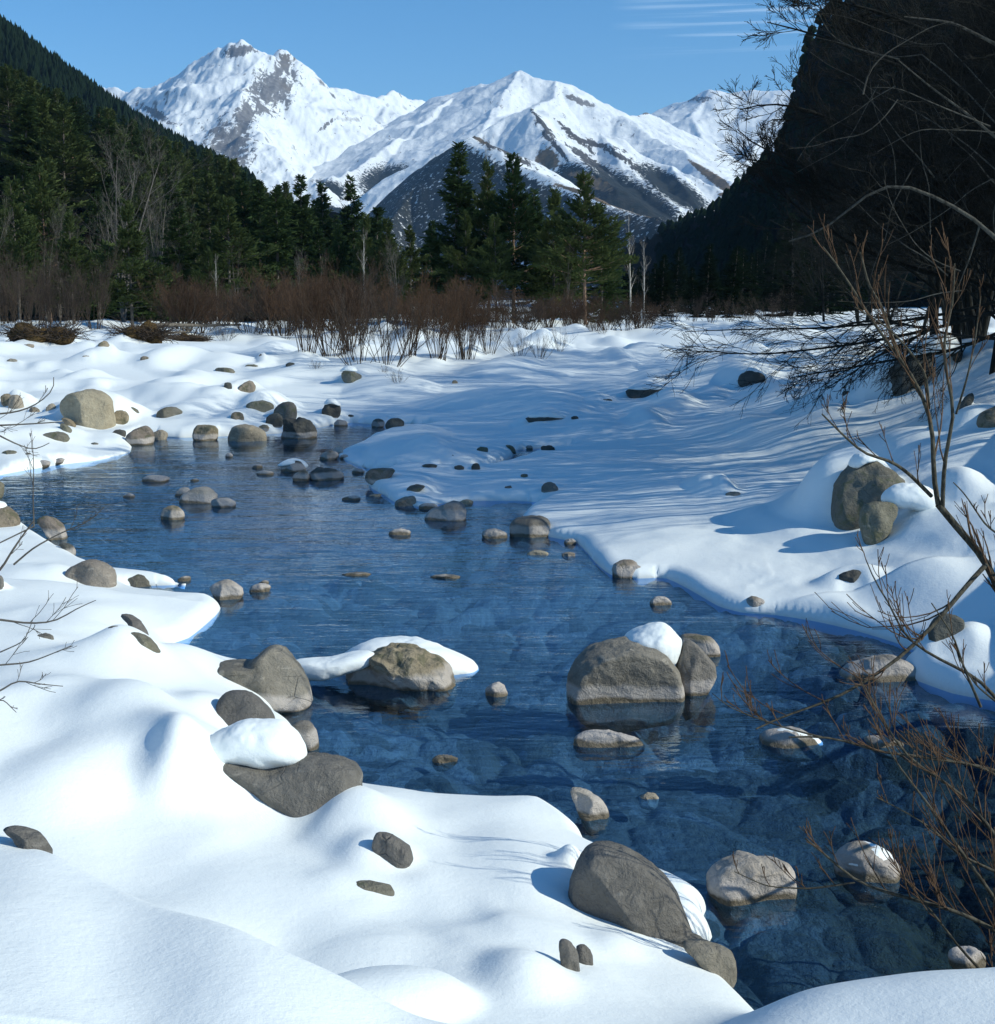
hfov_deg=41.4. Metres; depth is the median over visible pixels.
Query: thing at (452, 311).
willow bush
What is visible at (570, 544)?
rock
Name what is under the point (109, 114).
conifer tree
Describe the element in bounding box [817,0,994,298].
bare tree
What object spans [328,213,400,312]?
conifer tree
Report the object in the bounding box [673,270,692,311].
conifer tree
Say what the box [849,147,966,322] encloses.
bare tree
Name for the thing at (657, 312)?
willow bush
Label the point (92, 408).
boulder
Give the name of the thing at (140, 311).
conifer tree
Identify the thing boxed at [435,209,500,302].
conifer tree
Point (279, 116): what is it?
mountain
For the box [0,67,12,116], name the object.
conifer tree
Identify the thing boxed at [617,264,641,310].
conifer tree
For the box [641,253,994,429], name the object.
overhanging tree
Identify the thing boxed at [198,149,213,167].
conifer tree
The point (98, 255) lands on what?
bare tree
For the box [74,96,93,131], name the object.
conifer tree
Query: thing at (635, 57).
sky
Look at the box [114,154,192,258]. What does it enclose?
conifer tree
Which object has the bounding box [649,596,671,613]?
rock
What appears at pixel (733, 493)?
rock
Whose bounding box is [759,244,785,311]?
conifer tree
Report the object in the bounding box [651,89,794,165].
distant mountain
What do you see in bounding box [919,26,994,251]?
bare tree
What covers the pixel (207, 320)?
willow bush
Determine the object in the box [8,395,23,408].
rock
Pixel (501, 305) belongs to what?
willow bush
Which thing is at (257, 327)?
willow bush
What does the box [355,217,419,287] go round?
conifer tree
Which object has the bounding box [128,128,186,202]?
conifer tree
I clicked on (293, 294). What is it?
willow bush
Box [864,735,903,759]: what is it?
rock
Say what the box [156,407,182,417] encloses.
rock
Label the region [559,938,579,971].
rock
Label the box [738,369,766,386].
rock
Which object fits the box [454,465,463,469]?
rock
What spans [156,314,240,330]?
fallen log
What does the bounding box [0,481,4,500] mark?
rock
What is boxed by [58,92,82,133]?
conifer tree
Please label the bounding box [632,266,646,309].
conifer tree
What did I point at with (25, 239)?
conifer tree
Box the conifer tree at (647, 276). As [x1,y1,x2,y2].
[640,271,651,308]
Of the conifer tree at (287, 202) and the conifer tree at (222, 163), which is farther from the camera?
the conifer tree at (222, 163)
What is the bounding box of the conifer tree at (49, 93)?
[44,87,55,119]
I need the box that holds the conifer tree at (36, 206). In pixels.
[9,163,95,322]
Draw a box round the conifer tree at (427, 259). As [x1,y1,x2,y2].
[404,220,451,294]
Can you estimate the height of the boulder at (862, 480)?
1.107 m
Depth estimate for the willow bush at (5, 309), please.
91.86 m
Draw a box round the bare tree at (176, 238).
[148,190,200,294]
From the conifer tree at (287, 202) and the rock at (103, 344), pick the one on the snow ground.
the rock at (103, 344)
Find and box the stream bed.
[0,427,994,1009]
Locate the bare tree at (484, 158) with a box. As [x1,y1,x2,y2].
[482,135,490,237]
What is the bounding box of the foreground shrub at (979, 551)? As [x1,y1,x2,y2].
[724,213,994,729]
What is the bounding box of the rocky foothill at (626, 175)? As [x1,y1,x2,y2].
[347,108,722,224]
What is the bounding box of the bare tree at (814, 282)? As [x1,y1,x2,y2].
[760,189,863,321]
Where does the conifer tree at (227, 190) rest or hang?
on the hillside at (5, 131)
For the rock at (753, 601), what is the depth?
14.42 m
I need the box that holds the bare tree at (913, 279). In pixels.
[898,255,934,299]
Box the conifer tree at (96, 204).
[74,189,119,319]
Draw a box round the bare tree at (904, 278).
[823,136,912,317]
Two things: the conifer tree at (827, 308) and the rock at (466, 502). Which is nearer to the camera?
the rock at (466, 502)
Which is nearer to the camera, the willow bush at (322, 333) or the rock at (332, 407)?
the rock at (332, 407)
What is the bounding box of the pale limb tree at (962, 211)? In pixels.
[728,0,994,336]
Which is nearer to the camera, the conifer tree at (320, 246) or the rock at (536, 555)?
the rock at (536, 555)
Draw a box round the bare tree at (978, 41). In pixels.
[819,0,994,165]
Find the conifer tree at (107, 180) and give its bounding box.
[91,146,163,248]
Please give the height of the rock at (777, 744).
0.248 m
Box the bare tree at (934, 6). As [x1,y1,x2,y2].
[906,0,994,238]
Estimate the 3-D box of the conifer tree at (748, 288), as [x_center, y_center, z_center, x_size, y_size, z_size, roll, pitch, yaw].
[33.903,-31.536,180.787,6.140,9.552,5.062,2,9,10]
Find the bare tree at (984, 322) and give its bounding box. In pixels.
[906,87,994,335]
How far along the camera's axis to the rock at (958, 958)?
6.76 m
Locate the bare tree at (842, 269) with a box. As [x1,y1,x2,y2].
[779,149,887,323]
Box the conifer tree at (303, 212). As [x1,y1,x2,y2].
[280,174,321,287]
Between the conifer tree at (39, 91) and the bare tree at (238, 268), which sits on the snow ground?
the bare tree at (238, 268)
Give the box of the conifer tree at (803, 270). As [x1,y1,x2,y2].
[786,243,820,311]
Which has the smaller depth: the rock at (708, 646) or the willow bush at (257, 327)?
the rock at (708, 646)
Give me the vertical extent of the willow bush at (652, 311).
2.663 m
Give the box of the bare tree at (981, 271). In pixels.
[841,0,994,338]
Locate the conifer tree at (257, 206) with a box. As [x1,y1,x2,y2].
[226,179,282,308]
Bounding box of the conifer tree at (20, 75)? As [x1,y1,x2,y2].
[15,68,28,92]
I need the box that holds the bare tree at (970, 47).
[822,0,994,308]
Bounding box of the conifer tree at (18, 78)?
[12,69,26,95]
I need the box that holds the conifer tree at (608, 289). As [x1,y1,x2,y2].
[581,201,627,322]
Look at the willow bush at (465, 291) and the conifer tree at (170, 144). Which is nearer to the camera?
the willow bush at (465, 291)
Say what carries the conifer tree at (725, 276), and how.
on the snow ground
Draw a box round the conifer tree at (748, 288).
[721,248,761,315]
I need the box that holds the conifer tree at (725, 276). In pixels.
[717,248,740,308]
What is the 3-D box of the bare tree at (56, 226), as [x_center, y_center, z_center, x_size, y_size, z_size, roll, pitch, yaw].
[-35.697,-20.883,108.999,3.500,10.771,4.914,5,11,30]
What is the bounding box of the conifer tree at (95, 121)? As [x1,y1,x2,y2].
[83,106,102,149]
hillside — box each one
[0,115,294,320]
[593,0,994,306]
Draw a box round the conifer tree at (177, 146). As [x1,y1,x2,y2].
[167,140,202,185]
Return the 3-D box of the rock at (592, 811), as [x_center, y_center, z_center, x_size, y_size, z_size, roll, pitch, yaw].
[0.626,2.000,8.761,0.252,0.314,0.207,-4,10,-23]
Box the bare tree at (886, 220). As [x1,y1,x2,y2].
[831,42,984,282]
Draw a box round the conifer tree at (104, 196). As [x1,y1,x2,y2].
[92,187,114,264]
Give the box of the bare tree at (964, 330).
[779,0,994,338]
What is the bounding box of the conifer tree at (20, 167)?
[7,161,54,266]
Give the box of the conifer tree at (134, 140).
[126,119,152,172]
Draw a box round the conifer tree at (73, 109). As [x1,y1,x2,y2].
[62,97,94,154]
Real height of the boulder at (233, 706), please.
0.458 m
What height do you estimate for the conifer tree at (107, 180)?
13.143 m
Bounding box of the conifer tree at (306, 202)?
[282,197,317,289]
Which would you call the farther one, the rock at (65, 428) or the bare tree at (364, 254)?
the bare tree at (364, 254)
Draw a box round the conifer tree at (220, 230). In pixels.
[183,195,279,321]
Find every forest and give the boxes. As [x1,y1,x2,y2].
[0,14,255,182]
[654,0,994,298]
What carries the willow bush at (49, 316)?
on the snow ground
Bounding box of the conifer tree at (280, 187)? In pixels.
[270,185,284,198]
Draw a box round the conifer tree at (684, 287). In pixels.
[674,277,687,309]
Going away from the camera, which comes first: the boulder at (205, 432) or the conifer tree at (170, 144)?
the boulder at (205, 432)
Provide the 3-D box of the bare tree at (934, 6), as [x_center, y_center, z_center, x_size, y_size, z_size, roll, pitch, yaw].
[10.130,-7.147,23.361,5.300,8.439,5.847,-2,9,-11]
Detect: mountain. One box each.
[103,39,424,213]
[308,70,746,206]
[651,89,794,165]
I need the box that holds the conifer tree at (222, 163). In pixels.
[202,153,245,218]
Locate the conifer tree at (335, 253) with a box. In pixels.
[303,224,359,303]
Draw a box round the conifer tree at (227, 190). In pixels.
[194,158,270,219]
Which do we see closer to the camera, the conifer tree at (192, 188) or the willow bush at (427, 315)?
the willow bush at (427, 315)
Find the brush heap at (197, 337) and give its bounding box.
[170,330,215,341]
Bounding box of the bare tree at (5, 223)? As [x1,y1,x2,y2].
[0,193,12,266]
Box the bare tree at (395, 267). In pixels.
[381,234,407,323]
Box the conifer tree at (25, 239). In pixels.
[0,175,55,319]
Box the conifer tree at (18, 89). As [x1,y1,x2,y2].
[0,66,24,120]
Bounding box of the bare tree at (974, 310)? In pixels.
[812,4,993,335]
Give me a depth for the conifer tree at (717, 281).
185.52 m
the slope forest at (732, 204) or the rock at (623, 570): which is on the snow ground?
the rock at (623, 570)
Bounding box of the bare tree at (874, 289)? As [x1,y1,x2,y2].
[824,194,913,320]
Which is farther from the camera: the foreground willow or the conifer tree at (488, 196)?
the conifer tree at (488, 196)
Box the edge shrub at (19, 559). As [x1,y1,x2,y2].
[0,377,103,711]
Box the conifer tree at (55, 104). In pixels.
[48,89,75,137]
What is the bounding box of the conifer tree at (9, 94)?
[0,63,20,128]
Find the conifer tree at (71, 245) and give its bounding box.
[22,211,107,324]
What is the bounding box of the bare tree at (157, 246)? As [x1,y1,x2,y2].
[114,163,183,321]
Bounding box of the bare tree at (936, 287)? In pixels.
[808,0,994,334]
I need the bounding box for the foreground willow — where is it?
[712,639,994,967]
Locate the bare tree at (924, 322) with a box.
[904,218,951,325]
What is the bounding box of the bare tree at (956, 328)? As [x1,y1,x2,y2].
[804,0,994,355]
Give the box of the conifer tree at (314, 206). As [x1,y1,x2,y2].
[309,197,327,238]
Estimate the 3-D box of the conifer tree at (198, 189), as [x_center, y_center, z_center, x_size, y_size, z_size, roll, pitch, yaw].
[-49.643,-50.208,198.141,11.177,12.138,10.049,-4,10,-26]
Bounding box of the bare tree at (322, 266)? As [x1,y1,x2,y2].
[314,253,327,286]
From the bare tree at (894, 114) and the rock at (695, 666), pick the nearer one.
the rock at (695, 666)
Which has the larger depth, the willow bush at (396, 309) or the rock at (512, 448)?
the willow bush at (396, 309)
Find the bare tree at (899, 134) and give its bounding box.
[791,0,994,335]
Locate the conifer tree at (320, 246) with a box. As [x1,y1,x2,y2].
[305,226,330,317]
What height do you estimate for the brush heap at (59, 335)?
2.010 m
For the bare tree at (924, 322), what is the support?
on the snow ground
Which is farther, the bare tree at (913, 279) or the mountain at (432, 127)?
the mountain at (432, 127)
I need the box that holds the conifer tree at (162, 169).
[122,138,195,244]
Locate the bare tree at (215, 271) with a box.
[211,256,218,314]
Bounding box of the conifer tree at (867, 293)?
[852,224,883,308]
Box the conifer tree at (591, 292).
[539,216,606,320]
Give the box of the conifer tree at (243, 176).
[240,172,247,182]
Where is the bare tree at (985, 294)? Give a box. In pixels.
[820,2,994,374]
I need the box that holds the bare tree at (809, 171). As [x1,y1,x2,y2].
[711,0,994,291]
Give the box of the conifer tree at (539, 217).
[508,187,550,321]
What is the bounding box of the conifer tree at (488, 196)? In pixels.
[437,157,527,321]
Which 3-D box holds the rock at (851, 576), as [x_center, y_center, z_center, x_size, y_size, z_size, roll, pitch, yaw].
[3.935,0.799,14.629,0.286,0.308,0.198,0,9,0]
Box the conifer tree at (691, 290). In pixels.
[678,267,703,316]
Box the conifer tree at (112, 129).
[86,118,134,230]
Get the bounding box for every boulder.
[59,389,115,429]
[65,559,116,587]
[125,426,154,450]
[192,425,217,446]
[210,718,362,817]
[216,690,274,725]
[217,644,373,716]
[228,424,266,448]
[273,401,296,418]
[281,417,316,450]
[332,636,478,711]
[422,500,465,531]
[509,515,549,544]
[566,622,684,732]
[568,841,691,939]
[706,850,796,925]
[831,452,904,529]
[836,654,917,691]
[858,483,935,544]
[890,334,959,396]
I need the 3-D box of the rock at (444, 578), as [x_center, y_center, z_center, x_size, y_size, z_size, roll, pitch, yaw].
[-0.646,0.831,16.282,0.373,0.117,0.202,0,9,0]
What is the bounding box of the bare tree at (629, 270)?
[622,210,636,321]
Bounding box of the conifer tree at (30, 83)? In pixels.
[4,76,56,135]
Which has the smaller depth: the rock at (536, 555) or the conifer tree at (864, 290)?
the rock at (536, 555)
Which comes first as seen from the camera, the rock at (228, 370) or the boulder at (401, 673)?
the boulder at (401, 673)
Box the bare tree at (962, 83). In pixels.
[902,2,994,200]
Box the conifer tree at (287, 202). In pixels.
[264,199,292,262]
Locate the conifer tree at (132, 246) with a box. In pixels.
[86,198,182,324]
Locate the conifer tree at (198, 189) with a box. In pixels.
[158,136,202,199]
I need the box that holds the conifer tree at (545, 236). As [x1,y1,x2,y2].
[521,187,591,318]
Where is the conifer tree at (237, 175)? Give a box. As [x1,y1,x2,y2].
[209,166,252,201]
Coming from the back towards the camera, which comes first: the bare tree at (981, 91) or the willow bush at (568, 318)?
the willow bush at (568, 318)
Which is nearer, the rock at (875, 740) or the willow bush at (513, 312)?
the rock at (875, 740)
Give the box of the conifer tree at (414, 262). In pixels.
[394,224,441,320]
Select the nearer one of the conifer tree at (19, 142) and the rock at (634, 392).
the rock at (634, 392)
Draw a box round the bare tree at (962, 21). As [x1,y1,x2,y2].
[894,0,994,140]
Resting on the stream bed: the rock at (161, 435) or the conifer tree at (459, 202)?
the rock at (161, 435)
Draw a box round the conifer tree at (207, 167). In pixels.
[195,153,220,194]
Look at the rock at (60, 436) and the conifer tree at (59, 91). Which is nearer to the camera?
the rock at (60, 436)
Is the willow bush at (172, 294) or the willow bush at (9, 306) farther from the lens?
the willow bush at (9, 306)
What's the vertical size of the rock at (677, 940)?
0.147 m
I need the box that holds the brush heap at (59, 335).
[0,314,97,344]
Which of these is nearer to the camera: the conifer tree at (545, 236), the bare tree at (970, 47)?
the bare tree at (970, 47)
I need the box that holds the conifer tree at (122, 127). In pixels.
[118,125,135,190]
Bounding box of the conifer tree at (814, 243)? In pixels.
[796,241,827,311]
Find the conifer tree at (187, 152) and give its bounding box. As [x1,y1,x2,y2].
[184,149,198,187]
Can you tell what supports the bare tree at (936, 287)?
on the snow ground
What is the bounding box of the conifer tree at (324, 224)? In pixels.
[314,182,341,274]
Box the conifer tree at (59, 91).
[53,87,69,106]
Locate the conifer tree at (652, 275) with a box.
[639,263,657,313]
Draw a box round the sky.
[0,0,843,115]
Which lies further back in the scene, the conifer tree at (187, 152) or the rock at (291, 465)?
the conifer tree at (187, 152)
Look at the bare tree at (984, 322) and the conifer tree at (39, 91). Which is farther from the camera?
the conifer tree at (39, 91)
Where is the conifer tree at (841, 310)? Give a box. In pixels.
[824,244,853,311]
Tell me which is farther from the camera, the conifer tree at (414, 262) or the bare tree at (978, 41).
the conifer tree at (414, 262)
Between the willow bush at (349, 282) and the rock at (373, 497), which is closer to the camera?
the rock at (373, 497)
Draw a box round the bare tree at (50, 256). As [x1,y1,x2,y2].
[37,234,57,324]
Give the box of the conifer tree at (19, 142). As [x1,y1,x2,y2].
[0,95,77,208]
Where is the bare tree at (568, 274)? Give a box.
[560,236,580,324]
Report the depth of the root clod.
70.42 m
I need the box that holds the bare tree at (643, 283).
[638,237,650,320]
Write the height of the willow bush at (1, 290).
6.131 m
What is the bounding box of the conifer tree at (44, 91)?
[41,87,51,115]
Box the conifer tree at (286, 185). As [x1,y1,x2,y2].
[275,181,293,220]
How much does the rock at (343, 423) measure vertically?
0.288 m
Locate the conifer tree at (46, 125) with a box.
[10,93,79,190]
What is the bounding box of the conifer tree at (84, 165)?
[1,105,109,207]
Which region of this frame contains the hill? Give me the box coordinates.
[1,62,357,231]
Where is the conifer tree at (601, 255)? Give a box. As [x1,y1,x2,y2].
[531,169,639,322]
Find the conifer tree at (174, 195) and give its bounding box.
[135,179,224,305]
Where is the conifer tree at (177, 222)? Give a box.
[151,205,199,322]
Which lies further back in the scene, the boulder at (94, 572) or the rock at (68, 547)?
the rock at (68, 547)
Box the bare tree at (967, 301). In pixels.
[783,0,994,334]
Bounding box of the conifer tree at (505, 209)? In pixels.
[457,152,560,322]
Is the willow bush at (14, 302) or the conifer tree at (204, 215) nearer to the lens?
the willow bush at (14, 302)
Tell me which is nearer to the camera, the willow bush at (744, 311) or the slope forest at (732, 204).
the willow bush at (744, 311)
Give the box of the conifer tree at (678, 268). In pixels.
[667,247,696,312]
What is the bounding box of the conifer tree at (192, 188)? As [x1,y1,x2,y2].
[182,177,215,237]
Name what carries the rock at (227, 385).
on the snow ground
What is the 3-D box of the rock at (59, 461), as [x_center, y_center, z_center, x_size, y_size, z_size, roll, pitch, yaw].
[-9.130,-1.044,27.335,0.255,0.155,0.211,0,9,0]
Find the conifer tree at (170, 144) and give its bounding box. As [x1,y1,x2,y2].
[164,139,201,188]
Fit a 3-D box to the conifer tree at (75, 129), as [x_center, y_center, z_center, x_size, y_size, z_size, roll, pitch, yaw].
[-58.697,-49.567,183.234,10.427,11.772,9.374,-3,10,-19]
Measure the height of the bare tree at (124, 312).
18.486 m
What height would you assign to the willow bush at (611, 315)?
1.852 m
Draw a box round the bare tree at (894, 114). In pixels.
[803,2,992,312]
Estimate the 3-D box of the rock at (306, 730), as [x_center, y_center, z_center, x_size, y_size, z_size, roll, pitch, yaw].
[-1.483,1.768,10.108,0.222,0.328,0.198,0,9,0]
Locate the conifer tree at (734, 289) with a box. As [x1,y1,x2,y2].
[715,246,753,317]
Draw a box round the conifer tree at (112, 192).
[90,182,143,292]
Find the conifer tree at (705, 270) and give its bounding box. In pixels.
[686,244,730,317]
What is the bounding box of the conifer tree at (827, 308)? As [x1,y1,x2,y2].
[806,223,851,314]
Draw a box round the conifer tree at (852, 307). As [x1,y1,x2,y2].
[807,212,867,310]
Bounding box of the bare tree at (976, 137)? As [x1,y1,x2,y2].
[933,63,994,186]
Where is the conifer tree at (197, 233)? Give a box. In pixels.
[163,220,220,290]
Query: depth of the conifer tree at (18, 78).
257.11 m
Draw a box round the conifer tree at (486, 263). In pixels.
[467,213,525,314]
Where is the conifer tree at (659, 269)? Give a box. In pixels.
[647,264,676,315]
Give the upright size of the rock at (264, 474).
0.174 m
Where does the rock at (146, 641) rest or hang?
on the snow ground
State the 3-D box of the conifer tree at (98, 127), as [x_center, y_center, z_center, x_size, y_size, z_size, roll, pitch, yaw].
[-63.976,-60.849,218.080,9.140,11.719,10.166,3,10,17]
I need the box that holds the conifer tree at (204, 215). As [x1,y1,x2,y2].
[185,169,262,258]
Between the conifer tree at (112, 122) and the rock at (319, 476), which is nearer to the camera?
the rock at (319, 476)
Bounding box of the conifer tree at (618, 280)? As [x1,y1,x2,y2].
[596,227,629,319]
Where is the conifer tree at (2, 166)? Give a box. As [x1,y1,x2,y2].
[0,162,9,176]
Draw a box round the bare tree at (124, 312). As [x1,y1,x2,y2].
[74,117,207,321]
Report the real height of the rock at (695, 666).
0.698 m
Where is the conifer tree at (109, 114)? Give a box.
[86,108,140,164]
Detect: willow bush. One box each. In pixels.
[0,231,46,324]
[0,239,63,327]
[0,250,45,323]
[0,255,18,306]
[0,275,25,325]
[31,259,74,327]
[41,251,92,326]
[52,235,124,329]
[52,262,90,324]
[133,276,219,330]
[136,261,225,332]
[156,282,246,332]
[175,285,224,323]
[176,278,244,327]
[197,287,253,326]
[207,321,251,340]
[209,288,253,323]
[213,268,293,333]
[221,257,349,335]
[229,280,295,327]
[235,294,281,331]
[248,316,270,334]
[251,275,310,328]
[253,276,333,329]
[270,273,329,328]
[273,314,294,338]
[278,270,333,353]
[278,274,380,356]
[279,256,386,329]
[290,279,385,330]
[297,273,400,364]
[303,269,404,335]
[305,279,358,330]
[312,248,388,353]
[331,278,404,334]
[339,283,399,329]
[349,279,452,366]
[372,261,440,356]
[374,288,414,324]
[385,369,407,382]
[388,293,451,326]
[390,288,446,331]
[391,286,428,321]
[398,292,461,326]
[405,268,468,360]
[430,275,502,331]
[432,278,492,359]
[446,285,507,326]
[461,293,521,354]
[468,285,563,327]
[478,299,515,327]
[490,277,569,330]
[494,326,533,355]
[497,296,553,329]
[525,332,558,358]
[526,298,561,327]
[535,296,575,327]
[546,328,570,351]
[548,293,586,326]
[556,286,600,325]
[557,297,602,325]
[572,293,644,330]
[576,311,611,330]
[604,305,622,324]
[607,291,654,330]
[612,290,667,328]
[621,295,667,328]
[643,304,671,322]
[652,299,685,320]
[668,289,712,321]
[694,303,722,322]
[711,295,742,320]
[734,303,758,319]
[740,285,794,320]
[768,292,804,319]
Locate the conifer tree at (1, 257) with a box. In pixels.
[0,207,33,296]
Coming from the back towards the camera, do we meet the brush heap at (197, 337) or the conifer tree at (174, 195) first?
the conifer tree at (174, 195)
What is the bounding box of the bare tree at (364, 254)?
[357,226,367,285]
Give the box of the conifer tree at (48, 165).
[3,156,98,263]
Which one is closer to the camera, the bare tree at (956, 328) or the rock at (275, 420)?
the bare tree at (956, 328)
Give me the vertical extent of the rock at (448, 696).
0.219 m
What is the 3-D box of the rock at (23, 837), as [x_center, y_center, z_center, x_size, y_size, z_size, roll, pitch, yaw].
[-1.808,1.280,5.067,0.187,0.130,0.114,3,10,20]
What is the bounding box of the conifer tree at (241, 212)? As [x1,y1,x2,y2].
[204,179,294,290]
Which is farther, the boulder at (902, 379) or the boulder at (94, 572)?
the boulder at (902, 379)
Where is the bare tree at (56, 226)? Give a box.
[42,199,93,322]
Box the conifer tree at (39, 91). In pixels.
[36,82,54,100]
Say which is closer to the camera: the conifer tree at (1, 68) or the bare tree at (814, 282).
the bare tree at (814, 282)
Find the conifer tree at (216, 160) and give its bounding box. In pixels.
[200,154,221,186]
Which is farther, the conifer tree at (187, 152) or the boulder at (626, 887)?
the conifer tree at (187, 152)
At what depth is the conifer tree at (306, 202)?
147.98 m
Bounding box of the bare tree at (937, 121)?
[907,43,990,225]
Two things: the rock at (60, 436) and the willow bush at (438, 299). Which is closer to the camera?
the rock at (60, 436)
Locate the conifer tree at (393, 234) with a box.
[388,228,405,306]
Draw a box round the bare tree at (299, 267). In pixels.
[291,247,312,289]
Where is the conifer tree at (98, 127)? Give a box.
[90,109,137,163]
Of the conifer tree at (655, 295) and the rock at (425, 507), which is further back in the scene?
the conifer tree at (655, 295)
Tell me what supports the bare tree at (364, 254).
on the snow ground
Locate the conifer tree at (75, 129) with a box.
[61,112,107,182]
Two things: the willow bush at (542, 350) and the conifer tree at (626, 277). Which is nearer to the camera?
the willow bush at (542, 350)
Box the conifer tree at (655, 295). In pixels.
[643,254,680,316]
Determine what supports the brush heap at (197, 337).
on the snow ground
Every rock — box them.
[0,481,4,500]
[0,501,20,527]
[0,575,3,589]
[1,394,10,406]
[2,450,16,453]
[3,825,52,853]
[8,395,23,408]
[29,407,39,411]
[37,516,68,544]
[37,633,53,639]
[40,460,50,469]
[43,431,69,441]
[46,403,55,410]
[55,458,64,465]
[59,543,75,554]
[60,423,71,432]
[61,418,75,426]
[98,341,109,346]
[113,429,125,436]
[115,410,128,424]
[121,614,148,634]
[123,493,134,501]
[128,574,151,588]
[131,632,160,652]
[141,475,169,486]
[154,430,167,441]
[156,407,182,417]
[160,505,184,526]
[175,487,189,500]
[177,576,190,584]
[178,486,217,513]
[190,478,198,484]
[210,579,243,607]
[211,498,235,513]
[215,367,234,372]
[224,382,231,388]
[225,453,232,460]
[231,412,243,419]
[238,380,255,392]
[246,400,273,411]
[249,583,270,599]
[252,464,262,471]
[257,470,273,478]
[259,425,268,431]
[265,413,282,427]
[277,458,307,476]
[292,469,309,485]
[292,720,318,752]
[309,467,343,487]
[320,450,338,461]
[322,398,340,417]
[332,446,342,457]
[334,420,347,429]
[340,366,361,382]
[340,454,347,459]
[342,496,360,504]
[342,572,370,582]
[352,468,363,477]
[356,880,394,895]
[365,468,394,484]
[366,494,381,501]
[371,419,384,430]
[372,832,412,868]
[385,418,403,428]
[388,528,410,540]
[395,496,415,508]
[407,484,424,491]
[418,503,437,511]
[422,464,436,467]
[430,574,459,583]
[431,690,454,700]
[432,754,457,771]
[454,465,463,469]
[460,499,472,509]
[471,463,479,469]
[477,447,487,451]
[482,528,507,544]
[485,682,508,708]
[506,445,515,453]
[525,409,565,422]
[526,445,532,450]
[527,550,548,561]
[541,445,554,449]
[541,482,557,492]
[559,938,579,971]
[562,552,574,560]
[564,538,575,549]
[570,787,609,835]
[573,729,644,761]
[576,944,592,965]
[612,559,640,583]
[626,385,665,398]
[639,792,658,810]
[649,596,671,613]
[664,932,702,947]
[676,639,716,720]
[680,633,720,666]
[682,938,736,987]
[725,491,739,495]
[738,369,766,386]
[746,596,764,606]
[759,726,822,762]
[834,841,899,903]
[839,569,860,582]
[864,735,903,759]
[928,613,964,641]
[948,946,985,968]
[951,350,961,362]
[959,393,973,409]
[976,406,994,427]
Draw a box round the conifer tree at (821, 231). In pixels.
[809,212,827,245]
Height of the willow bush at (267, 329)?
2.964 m
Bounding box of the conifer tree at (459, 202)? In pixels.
[393,141,494,318]
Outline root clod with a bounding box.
[100,313,186,343]
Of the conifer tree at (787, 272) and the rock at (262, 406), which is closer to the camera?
the rock at (262, 406)
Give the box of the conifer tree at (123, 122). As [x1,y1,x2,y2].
[119,115,128,130]
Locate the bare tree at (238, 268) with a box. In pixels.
[225,231,252,315]
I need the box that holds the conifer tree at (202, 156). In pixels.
[199,149,209,168]
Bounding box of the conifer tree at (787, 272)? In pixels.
[757,213,823,316]
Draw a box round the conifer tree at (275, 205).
[238,186,303,320]
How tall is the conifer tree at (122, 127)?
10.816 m
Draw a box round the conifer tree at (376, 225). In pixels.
[353,207,407,317]
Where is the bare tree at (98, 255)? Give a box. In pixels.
[85,223,106,319]
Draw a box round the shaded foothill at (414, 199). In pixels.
[369,137,674,300]
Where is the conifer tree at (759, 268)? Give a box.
[751,250,770,308]
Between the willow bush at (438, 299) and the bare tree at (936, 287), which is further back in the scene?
the willow bush at (438, 299)
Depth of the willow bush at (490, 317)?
85.82 m
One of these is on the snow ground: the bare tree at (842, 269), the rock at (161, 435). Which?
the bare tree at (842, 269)
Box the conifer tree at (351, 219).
[332,174,383,283]
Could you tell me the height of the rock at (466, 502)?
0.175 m
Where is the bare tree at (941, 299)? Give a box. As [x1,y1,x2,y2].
[840,109,946,323]
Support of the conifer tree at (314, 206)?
on the hillside at (5, 131)
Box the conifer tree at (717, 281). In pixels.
[690,256,723,314]
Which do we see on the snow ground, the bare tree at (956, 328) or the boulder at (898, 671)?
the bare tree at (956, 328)
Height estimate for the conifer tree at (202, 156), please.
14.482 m
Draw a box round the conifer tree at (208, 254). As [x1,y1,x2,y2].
[188,246,232,312]
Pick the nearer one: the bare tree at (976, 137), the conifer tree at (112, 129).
the bare tree at (976, 137)
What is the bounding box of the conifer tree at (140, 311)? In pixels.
[126,218,169,321]
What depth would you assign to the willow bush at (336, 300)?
84.69 m
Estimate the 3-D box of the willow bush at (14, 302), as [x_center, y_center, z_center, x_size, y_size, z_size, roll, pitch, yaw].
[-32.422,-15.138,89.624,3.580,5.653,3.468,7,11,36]
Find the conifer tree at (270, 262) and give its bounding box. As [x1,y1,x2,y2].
[239,214,308,292]
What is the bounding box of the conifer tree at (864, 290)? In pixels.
[838,214,876,308]
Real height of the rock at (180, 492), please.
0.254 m
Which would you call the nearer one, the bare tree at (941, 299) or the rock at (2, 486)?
the rock at (2, 486)
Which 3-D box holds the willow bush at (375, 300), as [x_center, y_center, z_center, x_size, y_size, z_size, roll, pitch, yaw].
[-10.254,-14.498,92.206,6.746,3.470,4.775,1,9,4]
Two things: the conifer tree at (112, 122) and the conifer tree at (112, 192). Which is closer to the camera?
the conifer tree at (112, 192)
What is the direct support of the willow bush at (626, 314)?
on the snow ground
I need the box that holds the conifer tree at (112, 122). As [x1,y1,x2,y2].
[84,108,127,149]
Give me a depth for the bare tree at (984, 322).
37.00 m
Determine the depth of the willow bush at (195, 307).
77.94 m
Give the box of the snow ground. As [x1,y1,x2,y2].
[0,300,994,1023]
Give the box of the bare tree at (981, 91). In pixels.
[951,47,994,191]

